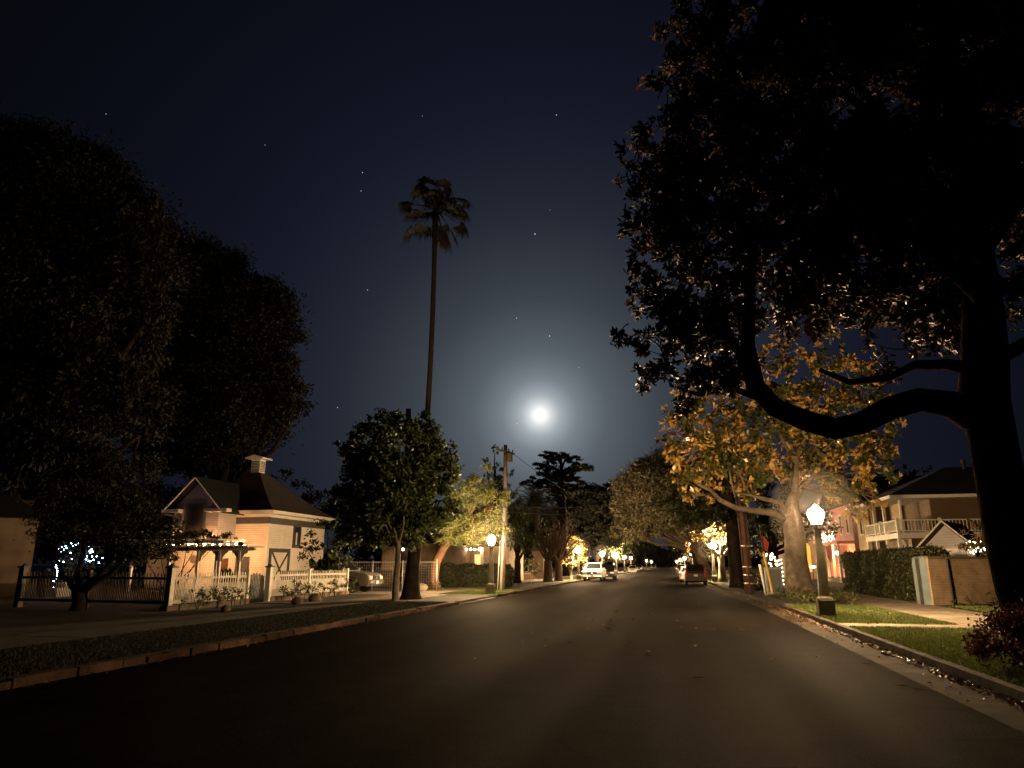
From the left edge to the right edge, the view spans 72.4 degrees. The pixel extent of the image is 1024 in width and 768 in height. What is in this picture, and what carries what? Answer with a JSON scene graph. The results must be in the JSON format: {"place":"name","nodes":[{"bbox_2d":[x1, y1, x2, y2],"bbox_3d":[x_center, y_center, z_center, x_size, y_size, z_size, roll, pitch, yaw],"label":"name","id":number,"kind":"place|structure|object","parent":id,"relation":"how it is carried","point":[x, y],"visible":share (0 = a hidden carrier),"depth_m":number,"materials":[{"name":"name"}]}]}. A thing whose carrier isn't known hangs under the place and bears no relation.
{"place":"outdoors","nodes":[
{"label":"outdoors","id":0,"kind":"place"},
{"bbox_2d":[0,600,376,649],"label":"sidewalk","id":1,"kind":"structure","parent":0,"point":[25,640],"depth_m":18.51,"materials":[{"name":"concrete"}]},
{"bbox_2d":[0,600,450,679],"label":"verge","id":2,"kind":"structure","parent":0,"point":[114,658],"depth_m":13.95,"materials":[{"name":"plant"}]},
{"bbox_2d":[144,590,401,594],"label":"driveway","id":3,"kind":"structure","parent":0,"point":[372,593],"depth_m":40.46,"materials":[{"name":"concrete"}]},
{"bbox_2d":[280,559,383,592],"bbox_3d":[-10.611,11.285,41.240,5.790,1.880,2.380,-3,-15,12],"label":"pickup truck","id":4,"kind":"object","parent":3,"relation":"on","point":[367,580],"visible":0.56,"depth_m":40.52,"materials":[{"name":"silver paint"}]},
{"bbox_2d":[252,601,318,603],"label":"garden path","id":5,"kind":"structure","parent":0,"point":[278,602],"depth_m":29.79,"materials":[{"name":"concrete"}]},
{"bbox_2d":[0,566,652,680],"bbox_3d":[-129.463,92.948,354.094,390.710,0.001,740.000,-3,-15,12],"label":"yard ground","id":6,"kind":"structure","parent":0,"point":[34,617],"depth_m":25.54,"materials":[{"name":"plant"}]},
{"bbox_2d":[0,491,52,604],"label":"stucco house","id":7,"kind":"structure","parent":6,"relation":"on","point":[15,553],"depth_m":29.37,"materials":[{"name":"paint"}]},
{"bbox_2d":[46,539,105,594],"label":"garden tree","id":8,"kind":"object","parent":6,"relation":"on","point":[71,564],"visible":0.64,"depth_m":37.65,"materials":[{"name":"green plant"}]},
{"bbox_2d":[13,563,165,608],"bbox_3d":[-15.698,7.532,26.088,7.318,1.640,0.349,-5,-15,17],"label":"picket fence","id":9,"kind":"object","parent":6,"relation":"on","point":[21,588],"visible":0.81,"depth_m":25.93,"materials":[{"name":"wood"}]},
{"bbox_2d":[0,102,202,506],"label":"shade tree","id":10,"kind":"object","parent":6,"relation":"on","point":[76,290],"visible":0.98,"depth_m":35.45,"materials":[{"name":"green plant"}]},
{"bbox_2d":[13,439,192,610],"bbox_3d":[-15.176,5.177,25.799,6.858,6.233,4.458,-3,-15,12],"label":"twisted tree","id":11,"kind":"object","parent":6,"relation":"on","point":[58,500],"visible":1,"depth_m":25.70,"materials":[{"name":"green plant"}]},
{"bbox_2d":[32,479,183,580],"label":"street tree","id":12,"kind":"object","parent":6,"relation":"on","point":[47,554],"visible":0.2,"depth_m":68.95,"materials":[{"name":"green plant"}]},
{"bbox_2d":[126,538,244,591],"bbox_3d":[-20.254,11.168,43.130,6.600,3.090,2.800,-3,-15,12],"label":"pergola","id":13,"kind":"object","parent":6,"relation":"on","point":[217,541],"visible":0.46,"depth_m":42.24,"materials":[{"name":"white paint"}]},
{"bbox_2d":[129,528,237,585],"bbox_3d":[-20.457,10.854,43.322,6.729,3.933,2.961,-3,-15,12],"label":"vine","id":14,"kind":"object","parent":13,"relation":"attached to","point":[206,533],"visible":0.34,"depth_m":43.45,"materials":[{"name":"green plant"}]},
{"bbox_2d":[181,586,218,609],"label":"rose bush","id":15,"kind":"object","parent":6,"relation":"on","point":[202,594],"visible":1,"depth_m":25.42,"materials":[{"name":"green plant"}]},
{"bbox_2d":[160,599,248,610],"bbox_3d":[-11.665,8.487,26.924,0.309,0.249,5.090,-3,-15,12],"label":"stone edging","id":16,"kind":"object","parent":6,"relation":"on","point":[174,607],"visible":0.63,"depth_m":26.33,"materials":[{"name":"stone"}]},
{"bbox_2d":[163,563,250,605],"bbox_3d":[-11.682,7.815,27.184,0.320,1.640,5.075,-3,-15,12],"label":"picket fence","id":17,"kind":"object","parent":6,"relation":"on","point":[170,587],"visible":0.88,"depth_m":26.24,"materials":[{"name":"wood"}]},
{"bbox_2d":[110,221,317,483],"bbox_3d":[-29.198,-0.261,64.242,23.736,36.117,18.274,-13,-20,42],"label":"shade tree","id":18,"kind":"object","parent":6,"relation":"on","point":[240,386],"visible":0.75,"depth_m":62.12,"materials":[{"name":"green plant"}]},
{"bbox_2d":[163,542,264,598],"bbox_3d":[-13.571,8.438,31.543,4.340,2.590,1.400,-3,-15,12],"label":"garden arbor","id":19,"kind":"object","parent":6,"relation":"on","point":[239,550],"visible":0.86,"depth_m":31.49,"materials":[{"name":"wood"}]},
{"bbox_2d":[169,538,212,599],"bbox_3d":[-14.693,8.422,31.694,2.327,2.822,1.224,-3,-15,12],"label":"vine","id":20,"kind":"object","parent":19,"relation":"attached to","point":[198,542],"visible":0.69,"depth_m":31.76,"materials":[{"name":"green plant"}]},
{"bbox_2d":[212,586,228,607],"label":"rose bush","id":21,"kind":"object","parent":6,"relation":"on","point":[224,593],"visible":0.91,"depth_m":26.68,"materials":[{"name":"green plant"}]},
{"bbox_2d":[221,567,241,593],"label":"garden plant","id":22,"kind":"object","parent":6,"relation":"on","point":[229,570],"visible":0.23,"depth_m":33.32,"materials":[{"name":"green plant"}]},
{"bbox_2d":[141,455,334,589],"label":"carriage house","id":23,"kind":"structure","parent":6,"relation":"on","point":[257,506],"depth_m":47.20,"materials":[{"name":"white paint"}]},
{"bbox_2d":[234,557,249,587],"bbox_3d":[-17.886,12.481,46.240,1.000,2.080,0.056,-3,-15,12],"label":"door","id":24,"kind":"structure","parent":23,"relation":"in","point":[245,562],"depth_m":46.30,"materials":[{"name":"brown wood"}]},
{"bbox_2d":[268,548,290,586],"bbox_3d":[-15.802,12.518,47.485,0.175,2.630,2.600,-3,-15,12],"label":"barn door","id":25,"kind":"structure","parent":23,"relation":"in","point":[279,558],"depth_m":47.54,"materials":[{"name":"wood"}]},
{"bbox_2d":[292,525,301,547],"bbox_3d":[-15.373,10.919,50.073,0.088,1.580,1.100,-3,-15,12],"label":"window","id":26,"kind":"structure","parent":23,"relation":"in","point":[297,529],"depth_m":50.03,"materials":[{"name":"black glass"}]},
{"bbox_2d":[279,579,308,598],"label":"rose bush","id":27,"kind":"object","parent":6,"relation":"on","point":[290,594],"visible":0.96,"depth_m":31.86,"materials":[{"name":"green plant"}]},
{"bbox_2d":[268,467,334,510],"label":"garden tree","id":28,"kind":"object","parent":6,"relation":"on","point":[310,498],"visible":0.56,"depth_m":81.69,"materials":[{"name":"green plant"}]},
{"bbox_2d":[264,564,348,601],"bbox_3d":[-9.963,9.779,34.799,0.320,1.640,8.175,-3,-15,12],"label":"picket fence","id":29,"kind":"object","parent":6,"relation":"on","point":[270,585],"visible":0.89,"depth_m":33.82,"materials":[{"name":"wood"}]},
{"bbox_2d":[245,573,264,598],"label":"garden gate","id":30,"kind":"structure","parent":29,"relation":"attached to","point":[259,578],"depth_m":30.45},
{"bbox_2d":[270,591,349,600],"bbox_3d":[-9.901,10.504,34.738,0.309,0.244,8.010,-3,-15,12],"label":"stone edging","id":31,"kind":"object","parent":6,"relation":"on","point":[285,597],"visible":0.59,"depth_m":33.87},
{"bbox_2d":[297,514,354,588],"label":"garden tree","id":32,"kind":"object","parent":6,"relation":"on","point":[335,552],"visible":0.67,"depth_m":39.46,"materials":[{"name":"green plant"}]},
{"bbox_2d":[321,500,447,571],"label":"street tree","id":33,"kind":"object","parent":6,"relation":"on","point":[363,553],"visible":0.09,"depth_m":74.75,"materials":[{"name":"green plant"}]},
{"bbox_2d":[352,485,430,600],"bbox_3d":[-5.487,7.121,31.440,2.991,5.271,2.754,10,-17,-33],"label":"street tree","id":34,"kind":"object","parent":6,"relation":"on","point":[374,510],"visible":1,"depth_m":31.42,"materials":[{"name":"green plant"}]},
{"bbox_2d":[323,408,464,599],"bbox_3d":[-5.991,5.651,34.434,7.165,9.652,5.758,-3,-15,12],"label":"street tree","id":35,"kind":"object","parent":6,"relation":"on","point":[382,463],"visible":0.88,"depth_m":33.94,"materials":[{"name":"green plant"}]},
{"bbox_2d":[355,559,437,590],"bbox_3d":[-7.958,12.030,44.149,6.801,1.950,0.105,-3,-15,12],"label":"chain fence","id":36,"kind":"object","parent":6,"relation":"on","point":[402,565],"visible":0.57,"depth_m":43.86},
{"bbox_2d":[379,525,470,585],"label":"stucco cottage","id":37,"kind":"structure","parent":6,"relation":"on","point":[456,554],"depth_m":55.48,"materials":[{"name":"paint"}]},
{"bbox_2d":[396,176,472,423],"bbox_3d":[-6.410,-0.896,56.378,6.994,33.216,6.387,-12,-19,40],"label":"fan palm","id":38,"kind":"object","parent":6,"relation":"on","point":[434,198],"visible":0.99,"depth_m":59.17,"materials":[{"name":"green plant"}]},
{"bbox_2d":[427,463,514,590],"bbox_3d":[-2.527,9.011,44.822,5.786,8.354,4.429,-3,-15,12],"label":"feathery tree","id":39,"kind":"object","parent":6,"relation":"on","point":[481,514],"visible":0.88,"depth_m":44.57,"materials":[{"name":"green plant"}]},
{"bbox_2d":[426,562,515,587],"bbox_3d":[-3.027,13.819,50.601,6.650,1.870,1.901,-3,-15,12],"label":"clipped hedge","id":40,"kind":"object","parent":6,"relation":"on","point":[451,575],"visible":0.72,"depth_m":50.08,"materials":[{"name":"green plant"}]},
{"bbox_2d":[448,526,522,580],"bbox_3d":[-3.251,16.291,66.882,7.424,5.150,11.900,-3,-15,12],"label":"bungalow","id":41,"kind":"object","parent":6,"relation":"on","point":[480,556],"visible":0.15,"depth_m":63.40,"materials":[{"name":"paint"}]},
{"bbox_2d":[469,444,514,538],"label":"dark conifer","id":42,"kind":"object","parent":6,"relation":"on","point":[498,478],"visible":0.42,"depth_m":67.28,"materials":[{"name":"green plant"}]},
{"bbox_2d":[482,521,531,559],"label":"street tree","id":43,"kind":"object","parent":6,"relation":"on","point":[509,536],"visible":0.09,"depth_m":91.22,"materials":[{"name":"green plant"}]},
{"bbox_2d":[499,488,537,582],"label":"shaggy cypress","id":44,"kind":"object","parent":6,"relation":"on","point":[517,532],"visible":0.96,"depth_m":61.44,"materials":[{"name":"green plant"}]},
{"bbox_2d":[523,554,540,575],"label":"street tree","id":45,"kind":"object","parent":6,"relation":"on","point":[527,564],"visible":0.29,"depth_m":78.40,"materials":[{"name":"green plant"}]},
{"bbox_2d":[509,484,561,542],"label":"street tree","id":46,"kind":"object","parent":6,"relation":"on","point":[536,498],"visible":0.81,"depth_m":91.66,"materials":[{"name":"green plant"}]},
{"bbox_2d":[501,505,583,565],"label":"street tree","id":47,"kind":"object","parent":6,"relation":"on","point":[545,522],"visible":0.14,"depth_m":109.99,"materials":[{"name":"green plant"}]},
{"bbox_2d":[556,481,633,573],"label":"street tree","id":48,"kind":"object","parent":6,"relation":"on","point":[593,530],"visible":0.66,"depth_m":114.28,"materials":[{"name":"green plant"}]},
{"bbox_2d":[575,522,638,562],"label":"street tree","id":49,"kind":"object","parent":6,"relation":"on","point":[624,548],"visible":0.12,"depth_m":129.82,"materials":[{"name":"green plant"}]},
{"bbox_2d":[5,566,653,680],"bbox_3d":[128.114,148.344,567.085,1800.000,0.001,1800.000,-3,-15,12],"label":"ground","id":50,"kind":"structure","parent":0,"point":[494,596],"depth_m":741.14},
{"bbox_2d":[323,542,777,566],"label":"distant trees","id":51,"kind":"object","parent":50,"relation":"on","point":[755,562],"visible":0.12,"depth_m":527.02,"materials":[{"name":"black plant"}]},
{"bbox_2d":[387,594,493,603],"bbox_3d":[-3.243,10.573,34.475,3.380,0.116,7.800,-3,-15,12],"label":"driveway apron","id":52,"kind":"object","parent":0,"point":[470,600],"visible":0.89,"depth_m":34.77,"materials":[{"name":"concrete"}]},
{"bbox_2d":[346,574,582,600],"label":"sidewalk","id":53,"kind":"structure","parent":0,"point":[389,597],"depth_m":41.94,"materials":[{"name":"concrete"}]},
{"bbox_2d":[0,567,1023,767],"bbox_3d":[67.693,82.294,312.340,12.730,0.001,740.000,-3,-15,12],"label":"road","id":54,"kind":"structure","parent":0,"point":[424,689],"depth_m":9.04,"materials":[{"name":"asphalt"}]},
{"bbox_2d":[0,569,643,690],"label":"kerb","id":55,"kind":"structure","parent":54,"relation":"on","point":[42,677],"depth_m":13.46,"materials":[{"name":"concrete"}]},
{"bbox_2d":[8,590,1023,711],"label":"leaf litter","id":56,"kind":"object","parent":54,"relation":"on","point":[950,677],"visible":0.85,"depth_m":12.98,"materials":[{"name":"plant"}]},
{"bbox_2d":[582,563,605,580],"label":"parked car","id":57,"kind":"object","parent":54,"relation":"on","point":[594,570],"visible":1,"depth_m":73.39,"materials":[{"name":"white paint"}]},
{"bbox_2d":[602,564,616,578],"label":"parked car","id":58,"kind":"object","parent":54,"relation":"on","point":[611,570],"visible":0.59,"depth_m":83.66,"materials":[{"name":"black paint"}]},
{"bbox_2d":[636,546,680,566],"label":"street tree","id":59,"kind":"object","parent":54,"relation":"on","point":[658,557],"visible":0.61,"depth_m":451.62,"materials":[{"name":"green plant"}]},
{"bbox_2d":[681,564,706,584],"bbox_3d":[15.776,16.439,60.388,2.200,1.720,4.690,-3,-15,12],"label":"parked car","id":60,"kind":"object","parent":54,"relation":"on","point":[695,572],"visible":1,"depth_m":58.40,"materials":[{"name":"red paint"}]},
{"bbox_2d":[699,582,1023,732],"bbox_3d":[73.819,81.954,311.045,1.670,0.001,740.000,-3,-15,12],"label":"gutter","id":61,"kind":"object","parent":54,"relation":"on","point":[1002,711],"visible":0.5,"depth_m":11.03,"materials":[{"name":"concrete"}]},
{"bbox_2d":[877,648,1022,705],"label":"gutter water","id":62,"kind":"structure","parent":61,"relation":"on","point":[908,659],"depth_m":10.90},
{"bbox_2d":[0,0,1023,565],"label":"sky","id":63,"kind":"structure","parent":0,"point":[265,118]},
{"bbox_2d":[530,543,547,577],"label":"white shed","id":64,"kind":"structure","parent":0,"point":[539,559],"depth_m":86.62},
{"bbox_2d":[455,570,627,594],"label":"verge","id":65,"kind":"structure","parent":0,"point":[524,586],"depth_m":57.18,"materials":[{"name":"plant"}]},
{"bbox_2d":[486,535,495,592],"bbox_3d":[-1.167,9.608,39.647,2.790,4.371,2.790,-3,-15,12],"label":"street lamp","id":66,"kind":"object","parent":65,"relation":"on","point":[490,586],"visible":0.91,"depth_m":39.33,"materials":[{"name":"metal"}]},
{"bbox_2d":[496,445,514,589],"bbox_3d":[-0.387,8.540,44.995,2.243,9.345,0.869,13,-20,-42],"label":"utility pole","id":67,"kind":"object","parent":65,"relation":"on","point":[508,456],"visible":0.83,"depth_m":44.72,"materials":[{"name":"brown wood"}]},
{"bbox_2d":[507,501,732,514],"bbox_3d":[6.281,7.660,42.907,14.185,0.648,0.038,-5,-15,17],"label":"overhead wire","id":68,"kind":"object","parent":67,"relation":"attached to","point":[616,513],"visible":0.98,"depth_m":43.01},
{"bbox_2d":[517,492,732,507],"bbox_3d":[6.267,7.206,43.080,14.125,0.682,0.038,-5,-15,17],"label":"overhead wire","id":69,"kind":"object","parent":67,"relation":"attached to","point":[603,506],"visible":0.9,"depth_m":43.30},
{"bbox_2d":[528,516,566,581],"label":"vase tree","id":70,"kind":"object","parent":65,"relation":"on","point":[548,573],"visible":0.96,"depth_m":66.85,"materials":[{"name":"brown plant"}]},
{"bbox_2d":[519,450,593,575],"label":"cedar tree","id":71,"kind":"object","parent":65,"relation":"on","point":[560,476],"visible":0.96,"depth_m":99.76,"materials":[{"name":"green plant"}]},
{"bbox_2d":[537,516,581,580],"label":"vase tree","id":72,"kind":"object","parent":65,"relation":"on","point":[559,556],"visible":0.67,"depth_m":70.31,"materials":[{"name":"brown plant"}]},
{"bbox_2d":[562,535,590,578],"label":"lit tree","id":73,"kind":"object","parent":65,"relation":"on","point":[582,557],"visible":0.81,"depth_m":77.13,"materials":[{"name":"yellow plant"}]},
{"bbox_2d":[575,547,580,579],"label":"street lamp","id":74,"kind":"object","parent":65,"relation":"on","point":[578,551],"visible":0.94,"depth_m":75.08,"materials":[{"name":"metal"}]},
{"bbox_2d":[608,531,656,565],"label":"street tree","id":75,"kind":"object","parent":65,"relation":"on","point":[641,549],"visible":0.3,"depth_m":218.14,"materials":[{"name":"green plant"}]},
{"bbox_2d":[707,574,784,589],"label":"verge","id":76,"kind":"structure","parent":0,"point":[725,584],"depth_m":60.19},
{"bbox_2d":[608,439,742,578],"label":"street tree","id":77,"kind":"object","parent":76,"relation":"on","point":[646,475],"visible":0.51,"depth_m":79.88,"materials":[{"name":"green plant"}]},
{"bbox_2d":[668,520,726,563],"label":"street tree","id":78,"kind":"object","parent":76,"relation":"on","point":[706,550],"visible":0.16,"depth_m":112.36,"materials":[{"name":"green plant"}]},
{"bbox_2d":[684,520,727,581],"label":"lit tree","id":79,"kind":"object","parent":76,"relation":"on","point":[719,530],"visible":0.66,"depth_m":66.53,"materials":[{"name":"yellow plant"}]},
{"bbox_2d":[649,459,774,587],"bbox_3d":[15.188,10.375,53.261,9.419,9.804,7.448,-3,-15,12],"label":"dark tree","id":80,"kind":"object","parent":76,"relation":"on","point":[705,518],"visible":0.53,"depth_m":52.07,"materials":[{"name":"green plant"}]},
{"bbox_2d":[709,543,716,581],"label":"street lamp","id":81,"kind":"object","parent":76,"relation":"on","point":[714,577],"visible":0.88,"depth_m":66.52,"materials":[{"name":"metal"}]},
{"bbox_2d":[733,589,857,604],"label":"verge","id":82,"kind":"structure","parent":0,"point":[760,594],"depth_m":33.64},
{"bbox_2d":[731,433,754,593],"bbox_3d":[13.290,7.119,40.533,0.595,9.867,1.236,-3,-15,12],"label":"utility pole","id":83,"kind":"object","parent":82,"relation":"on","point":[745,554],"visible":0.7,"depth_m":39.72,"materials":[{"name":"brown wood"}]},
{"bbox_2d":[737,571,783,590],"bbox_3d":[15.561,12.443,44.169,2.280,1.306,4.021,4,-15,-15],"label":"dark shrub","id":84,"kind":"object","parent":82,"relation":"on","point":[757,587],"visible":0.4,"depth_m":44.15,"materials":[{"name":"green plant"}]},
{"bbox_2d":[764,567,783,594],"bbox_3d":[14.406,10.853,38.546,0.850,1.470,0.825,-3,-15,12],"label":"utility cabinet","id":85,"kind":"object","parent":82,"relation":"on","point":[775,574],"visible":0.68,"depth_m":38.20,"materials":[{"name":"metal"}]},
{"bbox_2d":[655,318,907,596],"bbox_3d":[14.757,3.889,38.302,13.612,15.634,4.930,2,-15,-6],"label":"magnolia tree","id":86,"kind":"object","parent":82,"relation":"on","point":[797,573],"visible":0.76,"depth_m":37.88,"materials":[{"name":"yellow plant"}]},
{"bbox_2d":[770,586,861,604],"bbox_3d":[13.830,9.550,31.941,3.530,0.766,8.859,-3,-15,12],"label":"ground cover","id":87,"kind":"object","parent":82,"relation":"on","point":[804,596],"visible":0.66,"depth_m":30.52,"materials":[{"name":"green plant"}]},
{"bbox_2d":[674,566,997,628],"bbox_3d":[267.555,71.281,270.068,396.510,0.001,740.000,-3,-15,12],"label":"yard ground","id":88,"kind":"structure","parent":0,"point":[756,570],"depth_m":63.86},
{"bbox_2d":[665,542,690,563],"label":"street tree","id":89,"kind":"object","parent":88,"relation":"on","point":[670,553],"visible":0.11,"depth_m":226.55,"materials":[{"name":"green plant"}]},
{"bbox_2d":[439,588,1023,687],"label":"grass","id":90,"kind":"structure","parent":88,"relation":"on","point":[865,614],"depth_m":16.59,"materials":[{"name":"plant"}]},
{"bbox_2d":[748,481,843,576],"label":"street tree","id":91,"kind":"object","parent":88,"relation":"on","point":[774,536],"visible":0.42,"depth_m":66.23,"materials":[{"name":"green plant"}]},
{"bbox_2d":[777,526,831,578],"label":"ochre cottage","id":92,"kind":"structure","parent":88,"relation":"on","point":[811,555],"depth_m":78.37,"materials":[{"name":"paint"}]},
{"bbox_2d":[707,581,1023,702],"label":"kerb","id":93,"kind":"structure","parent":88,"relation":"on","point":[1005,688],"depth_m":12.45,"materials":[{"name":"concrete"}]},
{"bbox_2d":[813,476,921,582],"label":"pink house","id":94,"kind":"structure","parent":88,"relation":"on","point":[846,539],"depth_m":67.98,"materials":[{"name":"paint"}]},
{"bbox_2d":[850,585,915,600],"bbox_3d":[18.318,10.348,34.877,0.848,0.675,11.664,-3,-15,12],"label":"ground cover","id":95,"kind":"object","parent":88,"relation":"on","point":[887,593],"visible":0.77,"depth_m":33.47,"materials":[{"name":"green plant"}]},
{"bbox_2d":[839,543,951,602],"bbox_3d":[19.378,9.632,35.929,2.122,2.630,14.804,-3,-15,12],"label":"clipped hedge","id":96,"kind":"object","parent":88,"relation":"on","point":[889,570],"visible":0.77,"depth_m":34.49,"materials":[{"name":"green plant"}]},
{"bbox_2d":[875,464,932,476],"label":"street tree","id":97,"kind":"object","parent":88,"relation":"on","point":[913,472],"visible":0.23,"depth_m":72.89,"materials":[{"name":"green plant"}]},
{"bbox_2d":[844,459,981,550],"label":"two storey house","id":98,"kind":"structure","parent":88,"relation":"on","point":[905,519],"depth_m":50.41,"materials":[{"name":"white paint"}]},
{"bbox_2d":[918,556,996,604],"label":"garden wall","id":99,"kind":"structure","parent":88,"relation":"on","point":[958,579],"depth_m":29.01,"materials":[{"name":"wood"}]},
{"bbox_2d":[955,516,986,556],"bbox_3d":[21.942,8.183,32.986,2.339,4.028,1.286,5,-15,-17],"label":"flowering bush","id":100,"kind":"object","parent":88,"relation":"on","point":[974,546],"visible":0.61,"depth_m":33.13,"materials":[{"name":"grey plant"}]},
{"bbox_2d":[726,575,1004,631],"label":"sidewalk","id":101,"kind":"structure","parent":0,"point":[957,616],"depth_m":25.10,"materials":[{"name":"concrete"}]},
{"bbox_2d":[912,556,931,604],"bbox_3d":[16.808,8.092,28.819,0.340,1.920,0.950,-3,-15,12],"label":"gate post","id":102,"kind":"object","parent":101,"relation":"on","point":[921,581],"visible":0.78,"depth_m":28.47,"materials":[{"name":"white paint"}]},
{"bbox_2d":[787,605,952,624],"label":"verge","id":103,"kind":"structure","parent":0,"point":[894,623],"depth_m":19.38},
{"bbox_2d":[808,505,835,615],"bbox_3d":[9.885,5.037,22.580,3.000,4.700,3.000,-3,-15,12],"label":"street lamp","id":104,"kind":"object","parent":103,"relation":"on","point":[825,602],"visible":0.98,"depth_m":22.25,"materials":[{"name":"metal"}]},
{"bbox_2d":[839,623,972,628],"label":"garden path","id":105,"kind":"structure","parent":0,"point":[899,625],"depth_m":18.64,"materials":[{"name":"concrete"}]},
{"bbox_2d":[854,627,1023,686],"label":"verge","id":106,"kind":"structure","parent":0,"point":[957,656],"depth_m":12.04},
{"bbox_2d":[610,0,1023,639],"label":"magnolia tree","id":107,"kind":"object","parent":106,"relation":"on","point":[842,196],"visible":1,"depth_m":17.32,"materials":[{"name":"green plant"}]},
{"bbox_2d":[960,590,1023,669],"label":"red shrub","id":108,"kind":"object","parent":106,"relation":"on","point":[1012,624],"visible":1,"depth_m":11.31,"materials":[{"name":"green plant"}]},
{"bbox_2d":[916,520,985,556],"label":"gabled garage","id":109,"kind":"structure","parent":0,"point":[946,535],"depth_m":36.14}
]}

